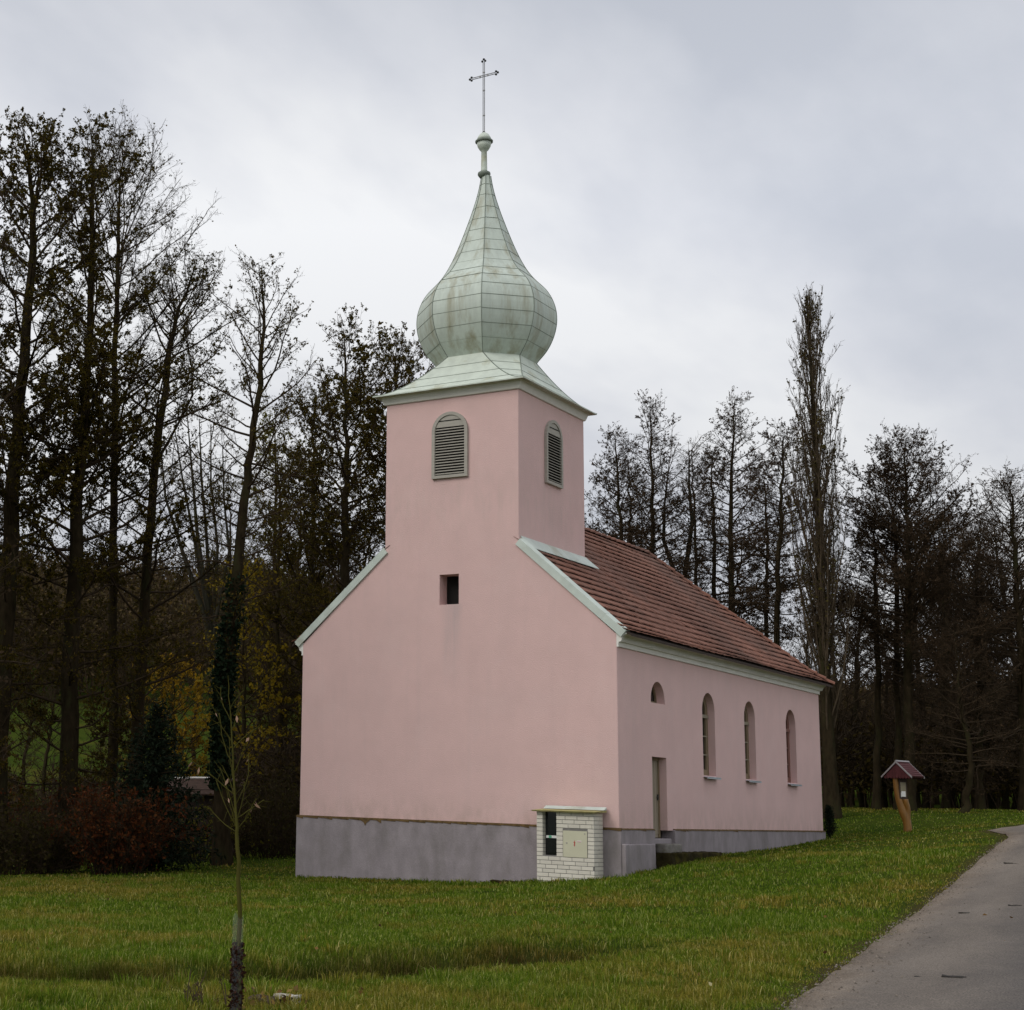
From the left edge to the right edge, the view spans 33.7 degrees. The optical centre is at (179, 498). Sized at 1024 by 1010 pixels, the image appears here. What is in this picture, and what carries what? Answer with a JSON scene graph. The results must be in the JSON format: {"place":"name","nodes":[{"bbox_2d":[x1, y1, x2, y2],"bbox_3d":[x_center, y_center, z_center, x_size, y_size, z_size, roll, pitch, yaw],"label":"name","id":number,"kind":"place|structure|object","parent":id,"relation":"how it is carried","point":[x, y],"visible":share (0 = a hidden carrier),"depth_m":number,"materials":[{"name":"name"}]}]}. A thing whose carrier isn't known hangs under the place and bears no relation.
{"place":"outdoors","nodes":[
{"label":"outdoors","id":0,"kind":"place"},
{"bbox_2d":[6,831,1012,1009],"bbox_3d":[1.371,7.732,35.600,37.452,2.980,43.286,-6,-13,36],"label":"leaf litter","id":1,"kind":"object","parent":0,"point":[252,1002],"visible":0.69,"depth_m":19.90,"materials":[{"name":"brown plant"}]},
{"bbox_2d":[0,647,1023,1009],"bbox_3d":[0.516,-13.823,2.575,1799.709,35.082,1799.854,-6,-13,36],"label":"ground","id":2,"kind":"structure","parent":0,"point":[854,815],"depth_m":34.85,"materials":[{"name":"green plant"}]},
{"bbox_2d":[0,280,22,323],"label":"woodland tree","id":3,"kind":"object","parent":2,"relation":"on","point":[1,291],"visible":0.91,"depth_m":52.01,"materials":[{"name":"brown plant"}]},
{"bbox_2d":[0,176,25,597],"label":"woodland tree","id":4,"kind":"object","parent":2,"relation":"on","point":[16,196],"visible":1,"depth_m":40.73,"materials":[{"name":"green plant"}]},
{"bbox_2d":[0,476,36,636],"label":"woodland tree","id":5,"kind":"object","parent":2,"relation":"on","point":[18,588],"visible":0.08,"depth_m":60.06,"materials":[{"name":"brown plant"}]},
{"bbox_2d":[0,512,52,723],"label":"woodland tree","id":6,"kind":"object","parent":2,"relation":"on","point":[21,638],"visible":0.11,"depth_m":66.30,"materials":[{"name":"brown plant"}]},
{"bbox_2d":[0,224,65,767],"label":"woodland tree","id":7,"kind":"object","parent":2,"relation":"on","point":[14,389],"visible":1,"depth_m":43.53,"materials":[{"name":"brown plant"}]},
{"bbox_2d":[8,637,59,819],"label":"woodland tree","id":8,"kind":"object","parent":2,"relation":"on","point":[25,750],"visible":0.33,"depth_m":82.90,"materials":[{"name":"brown plant"}]},
{"bbox_2d":[0,794,86,875],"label":"red topped bush","id":9,"kind":"object","parent":2,"relation":"on","point":[45,854],"visible":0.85,"depth_m":46.54,"materials":[{"name":"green plant"}]},
{"bbox_2d":[12,657,89,824],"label":"woodland tree","id":10,"kind":"object","parent":2,"relation":"on","point":[46,757],"visible":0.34,"depth_m":70.93,"materials":[{"name":"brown plant"}]},
{"bbox_2d":[0,801,103,873],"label":"brown bush","id":11,"kind":"object","parent":2,"relation":"on","point":[18,844],"visible":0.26,"depth_m":48.01,"materials":[{"name":"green plant"}]},
{"bbox_2d":[0,774,103,870],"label":"russet bush","id":12,"kind":"object","parent":2,"relation":"on","point":[45,798],"visible":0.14,"depth_m":51.69,"materials":[{"name":"red plant"}]},
{"bbox_2d":[0,106,149,870],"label":"alder tree","id":13,"kind":"object","parent":2,"relation":"on","point":[10,513],"visible":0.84,"depth_m":53.59,"materials":[{"name":"brown plant"}]},
{"bbox_2d":[8,753,202,832],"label":"hedge scrub","id":14,"kind":"object","parent":2,"relation":"on","point":[48,787],"visible":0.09,"depth_m":78.79,"materials":[{"name":"brown plant"}]},
{"bbox_2d":[6,99,223,807],"bbox_3d":[-2.633,-0.743,58.872,9.314,27.658,9.073,-6,-13,36],"label":"alder tree","id":15,"kind":"object","parent":2,"relation":"on","point":[116,283],"visible":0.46,"depth_m":59.24,"materials":[{"name":"brown plant"}]},
{"bbox_2d":[0,106,232,869],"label":"alder tree","id":16,"kind":"object","parent":2,"relation":"on","point":[68,770],"visible":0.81,"depth_m":54.37,"materials":[{"name":"brown plant"}]},
{"bbox_2d":[30,779,210,874],"bbox_3d":[-2.079,9.434,46.761,4.740,2.846,4.468,-6,-13,36],"label":"red bush","id":17,"kind":"object","parent":2,"relation":"on","point":[100,850],"visible":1,"depth_m":45.96,"materials":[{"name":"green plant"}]},
{"bbox_2d":[78,607,168,796],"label":"woodland tree","id":18,"kind":"object","parent":2,"relation":"on","point":[122,673],"visible":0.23,"depth_m":75.51,"materials":[{"name":"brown plant"}]},
{"bbox_2d":[95,648,165,777],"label":"woodland tree","id":19,"kind":"object","parent":2,"relation":"on","point":[131,696],"visible":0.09,"depth_m":85.30,"materials":[{"name":"brown plant"}]},
{"bbox_2d":[57,237,254,842],"bbox_3d":[-1.235,1.552,57.428,7.478,22.654,7.362,1,-10,3],"label":"alder tree","id":20,"kind":"object","parent":2,"relation":"on","point":[145,609],"visible":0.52,"depth_m":57.65,"materials":[{"name":"brown plant"}]},
{"bbox_2d":[100,698,225,871],"bbox_3d":[-0.574,8.552,48.213,3.892,5.368,3.922,-1,-11,16],"label":"spruce tree","id":21,"kind":"object","parent":2,"relation":"on","point":[158,776],"visible":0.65,"depth_m":48.01,"materials":[{"name":"green plant"}]},
{"bbox_2d":[118,652,211,799],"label":"orange maple","id":22,"kind":"object","parent":2,"relation":"on","point":[187,690],"visible":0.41,"depth_m":75.25,"materials":[{"name":"plant"}]},
{"bbox_2d":[0,540,336,711],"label":"hillside wood","id":23,"kind":"object","parent":2,"relation":"on","point":[172,608],"visible":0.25,"depth_m":149.31,"materials":[{"name":"brown plant"}]},
{"bbox_2d":[168,617,218,776],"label":"woodland tree","id":24,"kind":"object","parent":2,"relation":"on","point":[193,683],"visible":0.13,"depth_m":97.52,"materials":[{"name":"green plant"}]},
{"bbox_2d":[189,982,204,1008],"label":"dry stalk","id":25,"kind":"object","parent":2,"relation":"on","point":[200,997],"visible":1,"depth_m":13.23,"materials":[{"name":"plant"}]},
{"bbox_2d":[143,380,254,693],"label":"willow tree","id":26,"kind":"object","parent":2,"relation":"on","point":[208,602],"visible":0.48,"depth_m":74.68,"materials":[{"name":"brown plant"}]},
{"bbox_2d":[168,777,245,854],"bbox_3d":[0.975,12.327,62.653,3.006,3.219,2.300,2,-10,0],"label":"garden hut","id":27,"kind":"object","parent":2,"relation":"on","point":[197,783],"visible":0.26,"depth_m":61.96,"materials":[{"name":"paint"}]},
{"bbox_2d":[163,801,272,862],"bbox_3d":[0.796,10.983,53.972,4.918,2.299,4.006,0,-10,9],"label":"green shrub","id":28,"kind":"object","parent":2,"relation":"on","point":[211,838],"visible":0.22,"depth_m":53.17,"materials":[{"name":"green plant"}]},
{"bbox_2d":[215,974,234,1009],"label":"dry stalk","id":29,"kind":"object","parent":2,"relation":"on","point":[225,999],"visible":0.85,"depth_m":13.34,"materials":[{"name":"plant"}]},
{"bbox_2d":[188,679,267,1009],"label":"young tree","id":30,"kind":"object","parent":2,"relation":"on","point":[237,973],"visible":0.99,"depth_m":13.07,"materials":[{"name":"brown plant"}]},
{"bbox_2d":[194,468,270,763],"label":"tree","id":31,"kind":"object","parent":2,"relation":"on","point":[229,529],"visible":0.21,"depth_m":89.00,"materials":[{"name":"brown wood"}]},
{"bbox_2d":[178,772,299,858],"bbox_3d":[2.936,10.744,54.918,6.211,3.192,6.139,-6,-13,36],"label":"olive shrub","id":32,"kind":"object","parent":2,"relation":"on","point":[261,833],"visible":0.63,"depth_m":54.24,"materials":[{"name":"green plant"}]},
{"bbox_2d":[155,244,337,865],"bbox_3d":[2.358,1.564,52.729,5.317,20.662,5.836,-6,-13,36],"label":"alder tree","id":33,"kind":"object","parent":2,"relation":"on","point":[225,663],"visible":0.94,"depth_m":52.42,"materials":[{"name":"brown plant"}]},
{"bbox_2d":[192,556,301,850],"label":"yellow maple","id":34,"kind":"object","parent":2,"relation":"on","point":[242,711],"visible":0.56,"depth_m":65.33,"materials":[{"name":"plant"}]},
{"bbox_2d":[202,713,300,852],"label":"undergrowth","id":35,"kind":"object","parent":2,"relation":"on","point":[275,765],"visible":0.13,"depth_m":61.72,"materials":[{"name":"brown plant"}]},
{"bbox_2d":[209,755,299,855],"bbox_3d":[4.150,11.195,58.741,6.144,3.783,5.358,6,-11,-20],"label":"dark shrub","id":36,"kind":"object","parent":2,"relation":"on","point":[268,791],"visible":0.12,"depth_m":58.45,"materials":[{"name":"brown plant"}]},
{"bbox_2d":[222,399,308,749],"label":"yellow birch","id":37,"kind":"object","parent":2,"relation":"on","point":[266,421],"visible":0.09,"depth_m":83.05,"materials":[{"name":"plant"}]},
{"bbox_2d":[245,994,292,1007],"bbox_3d":[0.743,4.271,13.731,0.383,0.169,0.359,-6,-13,36],"label":"soil clod","id":38,"kind":"object","parent":2,"relation":"on","point":[260,996],"visible":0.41,"depth_m":13.68,"materials":[{"name":"soil"}]},
{"bbox_2d":[236,644,302,794],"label":"woodland tree","id":39,"kind":"object","parent":2,"relation":"on","point":[267,671],"visible":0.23,"depth_m":69.34,"materials":[{"name":"brown plant"}]},
{"bbox_2d":[232,577,308,772],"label":"woodland tree","id":40,"kind":"object","parent":2,"relation":"on","point":[250,673],"visible":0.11,"depth_m":77.31,"materials":[{"name":"brown plant"}]},
{"bbox_2d":[204,439,350,775],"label":"alder tree","id":41,"kind":"object","parent":2,"relation":"on","point":[277,640],"visible":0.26,"depth_m":70.14,"materials":[{"name":"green plant"}]},
{"bbox_2d":[245,486,350,766],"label":"woodland tree","id":42,"kind":"object","parent":2,"relation":"on","point":[290,643],"visible":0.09,"depth_m":73.99,"materials":[{"name":"brown plant"}]},
{"bbox_2d":[272,577,337,758],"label":"woodland tree","id":43,"kind":"object","parent":2,"relation":"on","point":[301,652],"visible":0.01,"depth_m":77.36,"materials":[{"name":"brown plant"}]},
{"bbox_2d":[234,367,383,782],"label":"alder tree","id":44,"kind":"object","parent":2,"relation":"on","point":[290,559],"visible":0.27,"depth_m":67.49,"materials":[{"name":"brown plant"}]},
{"bbox_2d":[265,556,354,750],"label":"woodland tree","id":45,"kind":"object","parent":2,"relation":"on","point":[306,623],"visible":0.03,"depth_m":82.32,"materials":[{"name":"brown plant"}]},
{"bbox_2d":[241,303,401,727],"bbox_3d":[6.067,2.877,62.343,7.873,21.484,7.874,0,-11,11],"label":"alder tree","id":46,"kind":"object","parent":2,"relation":"on","point":[357,391],"visible":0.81,"depth_m":62.38,"materials":[{"name":"brown plant"}]},
{"bbox_2d":[302,508,385,592],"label":"woodland tree","id":47,"kind":"object","parent":2,"relation":"on","point":[334,583],"visible":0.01,"depth_m":80.37,"materials":[{"name":"brown plant"}]},
{"bbox_2d":[292,321,434,607],"bbox_3d":[8.435,3.455,64.261,7.468,20.941,7.927,-6,-13,36],"label":"alder tree","id":48,"kind":"object","parent":2,"relation":"on","point":[400,358],"visible":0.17,"depth_m":64.48,"materials":[{"name":"brown plant"}]},
{"bbox_2d":[291,58,834,882],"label":"church","id":49,"kind":"structure","parent":2,"relation":"on","point":[497,642],"depth_m":42.31,"materials":[{"name":"pink paint"}]},
{"bbox_2d":[431,411,467,479],"bbox_3d":[7.070,-1.416,42.543,1.030,1.760,0.075,-6,-13,36],"label":"louver window","id":50,"kind":"structure","parent":49,"relation":"in","point":[450,429],"depth_m":42.54,"materials":[{"name":"grey wood"}]},
{"bbox_2d":[544,420,562,488],"bbox_3d":[9.898,-1.209,43.035,0.075,1.760,1.030,-6,-13,36],"label":"louver window","id":51,"kind":"structure","parent":49,"relation":"in","point":[553,438],"depth_m":43.03,"materials":[{"name":"grey wood"}]},
{"bbox_2d":[652,757,660,837],"bbox_3d":[11.763,7.429,40.548,0.113,1.968,0.978,-6,-13,36],"label":"door","id":52,"kind":"structure","parent":49,"relation":"in","point":[655,761],"depth_m":40.77,"materials":[{"name":"paint"}]},
{"bbox_2d":[702,697,720,779],"bbox_3d":[14.134,6.356,43.666,0.400,2.283,1.020,-6,-13,36],"label":"arched window","id":53,"kind":"structure","parent":49,"relation":"in","point":[705,718],"depth_m":43.99,"materials":[{"name":"grey wood"}]},
{"bbox_2d":[744,705,761,782],"bbox_3d":[16.181,6.916,46.360,0.400,2.283,1.000,-6,-13,36],"label":"arched window","id":54,"kind":"structure","parent":49,"relation":"in","point":[746,723],"depth_m":46.68,"materials":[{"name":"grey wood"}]},
{"bbox_2d":[786,715,801,785],"bbox_3d":[18.498,7.550,49.407,0.400,2.283,1.020,-6,-13,36],"label":"arched window","id":55,"kind":"structure","parent":49,"relation":"in","point":[787,722],"depth_m":49.73,"materials":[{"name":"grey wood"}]},
{"bbox_2d":[532,805,606,881],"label":"meter pillar","id":56,"kind":"structure","parent":2,"relation":"on","point":[569,845],"depth_m":38.29,"materials":[{"name":"brick"}]},
{"bbox_2d":[563,830,587,857],"bbox_3d":[9.281,8.092,38.171,0.611,0.621,0.038,-6,-13,36],"label":"metal door","id":57,"kind":"structure","parent":56,"relation":"in","point":[575,843],"depth_m":38.15,"materials":[{"name":"beige paint"}]},
{"bbox_2d":[601,453,666,547],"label":"alder tree","id":58,"kind":"object","parent":2,"relation":"on","point":[621,493],"visible":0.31,"depth_m":76.39,"materials":[{"name":"brown plant"}]},
{"bbox_2d":[584,420,696,561],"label":"alder tree","id":59,"kind":"object","parent":2,"relation":"on","point":[619,509],"visible":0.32,"depth_m":70.42,"materials":[{"name":"brown plant"}]},
{"bbox_2d":[589,389,721,593],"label":"alder tree","id":60,"kind":"object","parent":2,"relation":"on","point":[689,568],"visible":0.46,"depth_m":70.00,"materials":[{"name":"brown plant"}]},
{"bbox_2d":[638,425,713,576],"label":"forked tree","id":61,"kind":"object","parent":2,"relation":"on","point":[691,518],"visible":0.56,"depth_m":71.86,"materials":[{"name":"brown plant"}]},
{"bbox_2d":[656,851,721,867],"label":"landing slab","id":62,"kind":"structure","parent":2,"relation":"on","point":[665,859],"depth_m":39.78,"materials":[{"name":"concrete"}]},
{"bbox_2d":[655,843,681,852],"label":"step","id":63,"kind":"structure","parent":62,"relation":"on","point":[665,848],"depth_m":39.89,"materials":[{"name":"concrete"}]},
{"bbox_2d":[660,438,727,595],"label":"alder tree","id":64,"kind":"object","parent":2,"relation":"on","point":[692,475],"visible":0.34,"depth_m":73.59,"materials":[{"name":"brown plant"}]},
{"bbox_2d":[679,440,757,599],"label":"alder tree","id":65,"kind":"object","parent":2,"relation":"on","point":[715,538],"visible":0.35,"depth_m":73.23,"materials":[{"name":"brown plant"}]},
{"bbox_2d":[664,385,810,644],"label":"alder tree","id":66,"kind":"object","parent":2,"relation":"on","point":[740,609],"visible":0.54,"depth_m":69.88,"materials":[{"name":"brown plant"}]},
{"bbox_2d":[728,457,808,637],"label":"alder tree","id":67,"kind":"object","parent":2,"relation":"on","point":[766,567],"visible":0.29,"depth_m":73.28,"materials":[{"name":"brown plant"}]},
{"bbox_2d":[715,409,847,669],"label":"alder tree","id":68,"kind":"object","parent":2,"relation":"on","point":[782,538],"visible":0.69,"depth_m":66.29,"materials":[{"name":"brown plant"}]},
{"bbox_2d":[783,599,839,726],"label":"woodland tree","id":69,"kind":"object","parent":2,"relation":"on","point":[796,648],"visible":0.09,"depth_m":89.39,"materials":[{"name":"brown plant"}]},
{"bbox_2d":[777,281,866,818],"bbox_3d":[24.697,1.853,62.974,3.237,21.117,2.992,-6,-13,36],"label":"poplar tree","id":70,"kind":"object","parent":2,"relation":"on","point":[820,601],"visible":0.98,"depth_m":62.94,"materials":[{"name":"brown plant"}]},
{"bbox_2d":[823,804,837,837],"bbox_3d":[20.932,10.396,52.465,0.543,1.112,0.579,-6,-13,36],"label":"thuja","id":71,"kind":"object","parent":2,"relation":"on","point":[829,826],"visible":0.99,"depth_m":52.43,"materials":[{"name":"green plant"}]},
{"bbox_2d":[790,564,884,806],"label":"woodland tree","id":72,"kind":"object","parent":2,"relation":"on","point":[851,688],"visible":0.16,"depth_m":77.58,"materials":[{"name":"brown plant"}]},
{"bbox_2d":[814,578,894,807],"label":"woodland tree","id":73,"kind":"object","parent":2,"relation":"on","point":[860,795],"visible":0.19,"depth_m":78.88,"materials":[{"name":"brown plant"}]},
{"bbox_2d":[819,591,889,805],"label":"woodland tree","id":74,"kind":"object","parent":2,"relation":"on","point":[853,801],"visible":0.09,"depth_m":84.69,"materials":[{"name":"brown plant"}]},
{"bbox_2d":[829,492,935,809],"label":"alder tree","id":75,"kind":"object","parent":2,"relation":"on","point":[876,799],"visible":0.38,"depth_m":65.88,"materials":[{"name":"brown plant"}]},
{"bbox_2d":[850,606,929,807],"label":"woodland tree","id":76,"kind":"object","parent":2,"relation":"on","point":[885,693],"visible":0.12,"depth_m":80.46,"materials":[{"name":"brown plant"}]},
{"bbox_2d":[839,453,950,809],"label":"alder tree","id":77,"kind":"object","parent":2,"relation":"on","point":[898,735],"visible":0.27,"depth_m":65.87,"materials":[{"name":"brown plant"}]},
{"bbox_2d":[860,623,932,784],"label":"woodland tree","id":78,"kind":"object","parent":2,"relation":"on","point":[892,686],"visible":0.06,"depth_m":86.60,"materials":[{"name":"brown plant"}]},
{"bbox_2d":[881,760,924,832],"bbox_3d":[22.482,9.291,50.542,0.739,2.318,1.021,9,-13,-35],"label":"wayside post","id":79,"kind":"object","parent":2,"relation":"on","point":[900,772],"visible":0.98,"depth_m":50.44,"materials":[{"name":"brown wood"}]},
{"bbox_2d":[783,418,1023,810],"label":"alder tree","id":80,"kind":"object","parent":2,"relation":"on","point":[906,583],"visible":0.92,"depth_m":63.95,"materials":[{"name":"brown plant"}]},
{"bbox_2d":[867,600,948,808],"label":"woodland tree","id":81,"kind":"object","parent":2,"relation":"on","point":[918,801],"visible":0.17,"depth_m":76.30,"materials":[{"name":"brown plant"}]},
{"bbox_2d":[863,540,959,808],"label":"woodland tree","id":82,"kind":"object","parent":2,"relation":"on","point":[927,798],"visible":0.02,"depth_m":81.33,"materials":[{"name":"brown plant"}]},
{"bbox_2d":[818,666,1013,724],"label":"distant wood","id":83,"kind":"object","parent":2,"relation":"on","point":[863,692],"depth_m":126.17,"materials":[{"name":"brown plant"}]},
{"bbox_2d":[819,689,1020,809],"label":"brushwood","id":84,"kind":"object","parent":2,"relation":"on","point":[848,755],"visible":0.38,"depth_m":72.54,"materials":[{"name":"brown plant"}]},
{"bbox_2d":[913,598,958,804],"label":"woodland tree","id":85,"kind":"object","parent":2,"relation":"on","point":[937,801],"visible":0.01,"depth_m":87.65,"materials":[{"name":"brown plant"}]},
{"bbox_2d":[861,544,1015,808],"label":"alder tree","id":86,"kind":"object","parent":2,"relation":"on","point":[945,803],"visible":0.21,"depth_m":70.05,"materials":[{"name":"brown plant"}]},
{"bbox_2d":[888,547,994,807],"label":"woodland tree","id":87,"kind":"object","parent":2,"relation":"on","point":[932,673],"visible":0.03,"depth_m":77.85,"materials":[{"name":"brown plant"}]},
{"bbox_2d":[900,502,984,806],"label":"woodland tree","id":88,"kind":"object","parent":2,"relation":"on","point":[962,804],"visible":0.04,"depth_m":85.04,"materials":[{"name":"brown plant"}]},
{"bbox_2d":[890,557,1023,809],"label":"alder tree","id":89,"kind":"object","parent":2,"relation":"on","point":[980,802],"visible":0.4,"depth_m":65.90,"materials":[{"name":"brown plant"}]},
{"bbox_2d":[897,614,1023,812],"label":"alder tree","id":90,"kind":"object","parent":2,"relation":"on","point":[967,806],"visible":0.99,"depth_m":60.88,"materials":[{"name":"brown plant"}]},
{"bbox_2d":[927,609,998,808],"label":"woodland tree","id":91,"kind":"object","parent":2,"relation":"on","point":[972,798],"visible":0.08,"depth_m":73.17,"materials":[{"name":"brown plant"}]},
{"bbox_2d":[923,508,1014,805],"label":"woodland tree","id":92,"kind":"object","parent":2,"relation":"on","point":[980,606],"visible":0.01,"depth_m":88.32,"materials":[{"name":"brown plant"}]},
{"bbox_2d":[917,460,1023,810],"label":"alder tree","id":93,"kind":"object","parent":2,"relation":"on","point":[1017,573],"visible":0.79,"depth_m":64.45,"materials":[{"name":"brown plant"}]},
{"bbox_2d":[935,512,1023,808],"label":"woodland tree","id":94,"kind":"object","parent":2,"relation":"on","point":[960,541],"visible":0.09,"depth_m":81.46,"materials":[{"name":"brown plant"}]},
{"bbox_2d":[949,510,1023,809],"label":"woodland tree","id":95,"kind":"object","parent":2,"relation":"on","point":[999,570],"visible":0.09,"depth_m":82.89,"materials":[{"name":"brown plant"}]},
{"bbox_2d":[954,559,1022,809],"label":"woodland tree","id":96,"kind":"object","parent":2,"relation":"on","point":[1005,802],"visible":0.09,"depth_m":74.80,"materials":[{"name":"brown plant"}]},
{"bbox_2d":[968,524,1023,728],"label":"woodland tree","id":97,"kind":"object","parent":2,"relation":"on","point":[1009,540],"visible":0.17,"depth_m":76.65,"materials":[{"name":"brown plant"}]},
{"bbox_2d":[994,508,1023,666],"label":"woodland tree","id":98,"kind":"object","parent":2,"relation":"on","point":[1010,566],"visible":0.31,"depth_m":75.36,"materials":[{"name":"brown plant"}]},
{"bbox_2d":[0,0,1023,689],"label":"sky","id":99,"kind":"structure","parent":0,"point":[672,174],"materials":[{"name":"grey"}]},
{"bbox_2d":[786,825,1023,1009],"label":"road","id":100,"kind":"structure","parent":0,"point":[981,954],"depth_m":19.54,"materials":[{"name":"grey asphalt"}]},
{"bbox_2d":[776,841,1023,1009],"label":"road grit","id":101,"kind":"object","parent":100,"relation":"on","point":[841,986],"visible":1,"depth_m":20.61,"materials":[{"name":"grey gravel"}]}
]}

